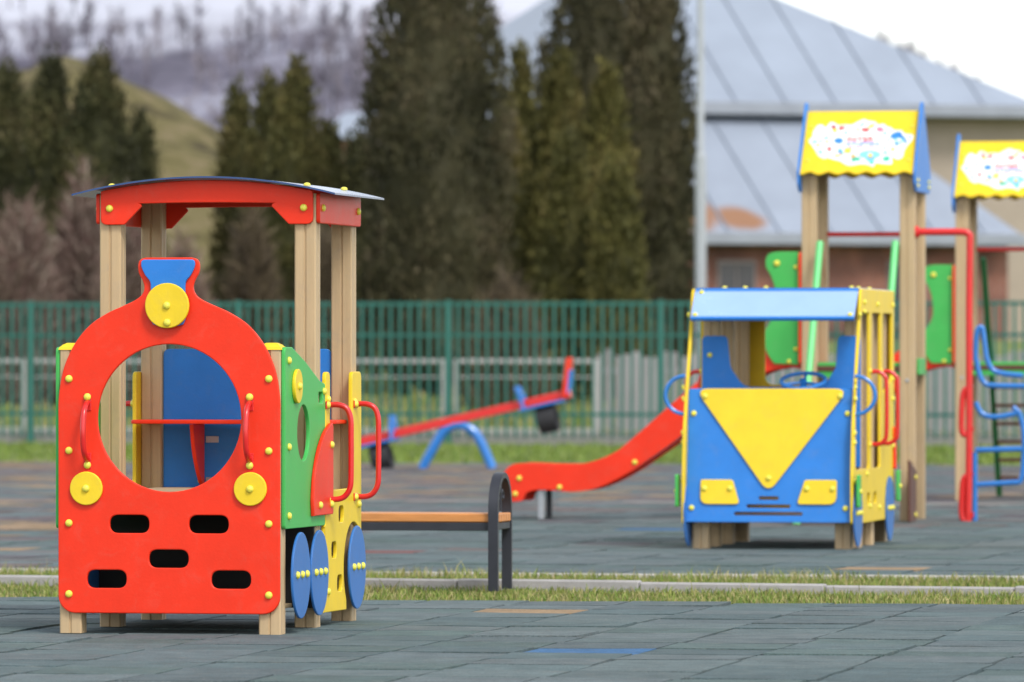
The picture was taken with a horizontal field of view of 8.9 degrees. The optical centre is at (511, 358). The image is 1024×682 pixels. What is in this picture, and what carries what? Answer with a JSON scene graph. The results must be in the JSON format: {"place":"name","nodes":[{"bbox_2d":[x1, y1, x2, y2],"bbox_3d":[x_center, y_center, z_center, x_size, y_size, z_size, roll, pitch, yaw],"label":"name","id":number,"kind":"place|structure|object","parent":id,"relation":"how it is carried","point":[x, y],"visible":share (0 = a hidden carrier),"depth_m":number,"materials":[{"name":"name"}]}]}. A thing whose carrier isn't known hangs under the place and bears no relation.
{"place":"outdoors","nodes":[
{"label":"outdoors","id":0,"kind":"place"},
{"bbox_2d":[14,56,384,340],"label":"grassy mound","id":1,"kind":"object","parent":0,"point":[187,145],"visible":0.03,"depth_m":164.05,"materials":[{"name":"green plant"}]},
{"bbox_2d":[0,0,541,133],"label":"hill","id":2,"kind":"structure","parent":0,"point":[174,80],"depth_m":459.50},
{"bbox_2d":[0,0,987,144],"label":"bare wood","id":3,"kind":"object","parent":2,"relation":"on","point":[200,61],"visible":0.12,"depth_m":451.15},
{"bbox_2d":[0,386,1020,433],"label":"field grass","id":4,"kind":"structure","parent":0,"point":[376,401],"depth_m":103.58,"materials":[{"name":"green plant"}]},
{"bbox_2d":[0,439,1021,464],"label":"lawn grass","id":5,"kind":"structure","parent":0,"point":[537,450],"depth_m":80.79,"materials":[{"name":"green plant"}]},
{"bbox_2d":[0,340,1022,464],"bbox_3d":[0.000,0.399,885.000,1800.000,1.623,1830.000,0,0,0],"label":"ground","id":6,"kind":"structure","parent":0,"point":[999,352],"depth_m":107.64,"materials":[{"name":"green plant"}]},
{"bbox_2d":[0,54,31,311],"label":"conifer tree","id":7,"kind":"object","parent":6,"relation":"on","point":[13,100],"visible":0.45,"depth_m":119.68,"materials":[{"name":"green plant"}]},
{"bbox_2d":[10,42,73,363],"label":"conifer tree","id":8,"kind":"object","parent":6,"relation":"on","point":[49,106],"visible":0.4,"depth_m":117.72,"materials":[{"name":"green plant"}]},
{"bbox_2d":[0,182,84,407],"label":"bare shrub","id":9,"kind":"object","parent":6,"relation":"on","point":[29,256],"visible":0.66,"depth_m":107.70,"materials":[{"name":"brown plant"}]},
{"bbox_2d":[38,150,108,401],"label":"bare shrub","id":10,"kind":"object","parent":6,"relation":"on","point":[84,238],"visible":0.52,"depth_m":108.71,"materials":[{"name":"brown plant"}]},
{"bbox_2d":[35,40,147,366],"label":"conifer tree","id":11,"kind":"object","parent":6,"relation":"on","point":[97,128],"visible":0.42,"depth_m":116.70,"materials":[{"name":"green plant"}]},
{"bbox_2d":[81,178,166,409],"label":"bare shrub","id":12,"kind":"object","parent":6,"relation":"on","point":[133,276],"visible":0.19,"depth_m":106.75,"materials":[{"name":"brown plant"}]},
{"bbox_2d":[125,102,169,245],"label":"conifer tree","id":13,"kind":"object","parent":6,"relation":"on","point":[147,153],"visible":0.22,"depth_m":118.85,"materials":[{"name":"green plant"}]},
{"bbox_2d":[166,225,217,349],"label":"bare shrub","id":14,"kind":"object","parent":6,"relation":"on","point":[199,291],"visible":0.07,"depth_m":106.93,"materials":[{"name":"brown plant"}]},
{"bbox_2d":[203,70,253,307],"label":"conifer tree","id":15,"kind":"object","parent":6,"relation":"on","point":[231,152],"visible":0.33,"depth_m":118.79,"materials":[{"name":"green plant"}]},
{"bbox_2d":[213,207,293,345],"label":"bare shrub","id":16,"kind":"object","parent":6,"relation":"on","point":[250,251],"visible":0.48,"depth_m":109.82,"materials":[{"name":"brown plant"}]},
{"bbox_2d":[230,65,279,272],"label":"conifer tree","id":17,"kind":"object","parent":6,"relation":"on","point":[264,110],"visible":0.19,"depth_m":116.84,"materials":[{"name":"green plant"}]},
{"bbox_2d":[256,51,332,348],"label":"conifer tree","id":18,"kind":"object","parent":6,"relation":"on","point":[298,157],"visible":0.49,"depth_m":114.72,"materials":[{"name":"green plant"}]},
{"bbox_2d":[0,359,598,432],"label":"frame fence","id":19,"kind":"object","parent":6,"relation":"on","point":[596,401],"visible":0.22,"depth_m":93.55,"materials":[{"name":"metal"}]},
{"bbox_2d":[287,224,367,371],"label":"bare shrub","id":20,"kind":"object","parent":6,"relation":"on","point":[325,275],"visible":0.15,"depth_m":109.80,"materials":[{"name":"brown plant"}]},
{"bbox_2d":[317,105,363,370],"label":"conifer tree","id":21,"kind":"object","parent":6,"relation":"on","point":[339,178],"visible":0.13,"depth_m":116.87,"materials":[{"name":"green plant"}]},
{"bbox_2d":[332,112,365,170],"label":"house","id":22,"kind":"structure","parent":6,"relation":"on","point":[346,119],"depth_m":215.98,"materials":[{"name":"metal"}]},
{"bbox_2d":[342,121,384,370],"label":"conifer tree","id":23,"kind":"object","parent":6,"relation":"on","point":[355,170],"visible":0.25,"depth_m":118.83,"materials":[{"name":"green plant"}]},
{"bbox_2d":[354,0,524,395],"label":"conifer tree","id":24,"kind":"object","parent":6,"relation":"on","point":[437,160],"visible":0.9,"depth_m":111.23,"materials":[{"name":"green plant"}]},
{"bbox_2d":[452,253,560,412],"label":"bare shrub","id":25,"kind":"object","parent":6,"relation":"on","point":[504,294],"visible":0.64,"depth_m":105.77,"materials":[{"name":"brown plant"}]},
{"bbox_2d":[487,81,529,358],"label":"conifer tree","id":26,"kind":"object","parent":6,"relation":"on","point":[517,160],"visible":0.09,"depth_m":116.81,"materials":[{"name":"green plant"}]},
{"bbox_2d":[0,431,1021,445],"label":"kerb","id":27,"kind":"structure","parent":6,"relation":"on","point":[520,438],"depth_m":91.13,"materials":[{"name":"concrete"}]},
{"bbox_2d":[0,568,1023,580],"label":"kerb","id":28,"kind":"structure","parent":6,"relation":"on","point":[811,575],"depth_m":35.59,"materials":[{"name":"concrete"}]},
{"bbox_2d":[0,498,1023,504],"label":"kerb","id":29,"kind":"structure","parent":6,"relation":"on","point":[620,502],"depth_m":53.75,"materials":[{"name":"concrete"}]},
{"bbox_2d":[0,300,1023,442],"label":"metal fence","id":30,"kind":"object","parent":6,"relation":"on","point":[448,335],"visible":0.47,"depth_m":91.02,"materials":[{"name":"green metal"}]},
{"bbox_2d":[506,35,539,273],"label":"conifer tree","id":31,"kind":"object","parent":6,"relation":"on","point":[522,80],"visible":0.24,"depth_m":118.87,"materials":[{"name":"green plant"}]},
{"bbox_2d":[512,37,589,363],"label":"conifer tree","id":32,"kind":"object","parent":6,"relation":"on","point":[561,96],"visible":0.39,"depth_m":114.80,"materials":[{"name":"green plant"}]},
{"bbox_2d":[527,122,604,401],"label":"conifer tree","id":33,"kind":"object","parent":6,"relation":"on","point":[564,246],"visible":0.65,"depth_m":109.73,"materials":[{"name":"green plant"}]},
{"bbox_2d":[531,0,634,138],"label":"conifer tree","id":34,"kind":"object","parent":6,"relation":"on","point":[593,28],"visible":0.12,"depth_m":120.36,"materials":[{"name":"green plant"}]},
{"bbox_2d":[575,149,656,404],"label":"conifer tree","id":35,"kind":"object","parent":6,"relation":"on","point":[616,263],"visible":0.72,"depth_m":108.77,"materials":[{"name":"green plant"}]},
{"bbox_2d":[578,55,653,351],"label":"conifer tree","id":36,"kind":"object","parent":6,"relation":"on","point":[604,132],"visible":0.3,"depth_m":113.81,"materials":[{"name":"green plant"}]},
{"bbox_2d":[615,0,704,377],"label":"conifer tree","id":37,"kind":"object","parent":6,"relation":"on","point":[654,63],"visible":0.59,"depth_m":116.53,"materials":[{"name":"green plant"}]},
{"bbox_2d":[352,0,1023,340],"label":"warehouse","id":38,"kind":"structure","parent":6,"relation":"on","point":[772,68],"depth_m":154.23,"materials":[{"name":"metal"}]},
{"bbox_2d":[717,260,755,287],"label":"window","id":39,"kind":"structure","parent":38,"relation":"in","point":[730,273],"depth_m":149.17,"materials":[{"name":"glass"}]},
{"bbox_2d":[887,261,899,326],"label":"window","id":40,"kind":"structure","parent":38,"relation":"in","point":[897,288],"depth_m":150.38,"materials":[{"name":"paint"}]},
{"bbox_2d":[695,0,705,381],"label":"lamp post","id":41,"kind":"object","parent":6,"relation":"on","point":[700,218],"visible":0.71,"depth_m":96.45,"materials":[{"name":"grey metal"}]},
{"bbox_2d":[598,349,1022,432],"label":"board fence","id":42,"kind":"object","parent":6,"relation":"on","point":[782,373],"visible":0.18,"depth_m":95.33,"materials":[{"name":"grey wood"}]},
{"bbox_2d":[0,573,1023,603],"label":"verge","id":43,"kind":"structure","parent":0,"point":[613,592],"depth_m":33.08,"materials":[{"name":"plant"}]},
{"bbox_2d":[361,472,511,590],"bbox_3d":[-0.818,0.880,33.496,1.596,0.599,0.388,0,0,11],"label":"park bench","id":44,"kind":"object","parent":43,"relation":"on","point":[493,521],"visible":0.48,"depth_m":33.26,"materials":[{"name":"black paint"}]},
{"bbox_2d":[0,557,1023,586],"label":"verge grass","id":45,"kind":"structure","parent":43,"relation":"on","point":[920,581],"depth_m":35.05,"materials":[{"name":"green plant"}]},
{"bbox_2d":[0,575,1023,596],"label":"kerb","id":46,"kind":"structure","parent":43,"relation":"on","point":[544,584],"depth_m":33.54,"materials":[{"name":"concrete"}]},
{"bbox_2d":[0,597,1023,681],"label":"rubber paving","id":47,"kind":"structure","parent":0,"point":[521,641],"depth_m":27.00,"materials":[{"name":"rubber"}]},
{"bbox_2d":[56,176,383,634],"bbox_3d":[-1.322,0.192,28.781,1.246,1.976,1.729,0,0,11],"label":"train playhouse","id":48,"kind":"object","parent":47,"relation":"on","point":[239,492],"visible":1,"depth_m":28.30,"materials":[{"name":"red plastic"}]},
{"bbox_2d":[132,372,140,484],"bbox_3d":[-1.749,0.589,29.270,0.032,1.058,0.763,0,0,11],"label":"door panel","id":49,"kind":"structure","parent":48,"relation":"in","point":[136,477],"depth_m":29.47,"materials":[{"name":"plastic"}]},
{"bbox_2d":[321,372,361,612],"bbox_3d":[-0.745,0.589,29.071,0.032,1.058,0.763,0,0,11],"label":"door panel","id":50,"kind":"structure","parent":48,"relation":"in","point":[335,531],"depth_m":29.06,"materials":[{"name":"plastic"}]},
{"bbox_2d":[0,499,1023,575],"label":"rubber paving","id":51,"kind":"structure","parent":0,"point":[649,538],"depth_m":41.54,"materials":[{"name":"rubber"}]},
{"bbox_2d":[505,102,1023,524],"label":"slide tower","id":52,"kind":"structure","parent":51,"relation":"on","point":[868,144],"depth_m":47.60,"materials":[{"name":"wood"},{"name":"painted plywood"},{"name":"painted metal"}]},
{"bbox_2d":[664,286,901,548],"bbox_3d":[1.754,0.364,41.302,1.335,1.632,1.935,0,0,11],"label":"bus playhouse","id":53,"kind":"object","parent":51,"relation":"on","point":[757,446],"visible":1,"depth_m":40.56,"materials":[{"name":"blue plastic"}]},
{"bbox_2d":[0,461,1023,502],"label":"rubber paving","id":54,"kind":"structure","parent":0,"point":[449,481],"depth_m":61.53,"materials":[{"name":"rubber"}]},
{"bbox_2d":[361,358,573,468],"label":"seesaw","id":55,"kind":"object","parent":54,"relation":"on","point":[547,415],"visible":0.9,"depth_m":69.99,"materials":[{"name":"metal"}]},
{"bbox_2d":[783,0,1023,97],"label":"sky","id":56,"kind":"structure","parent":0,"point":[986,35],"materials":[{"name":"white"}]},
{"bbox_2d":[894,134,1023,500],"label":"slide tower","id":57,"kind":"structure","parent":0,"point":[984,170],"depth_m":54.29,"materials":[{"name":"wood"},{"name":"painted plywood"},{"name":"painted metal"}]}
]}

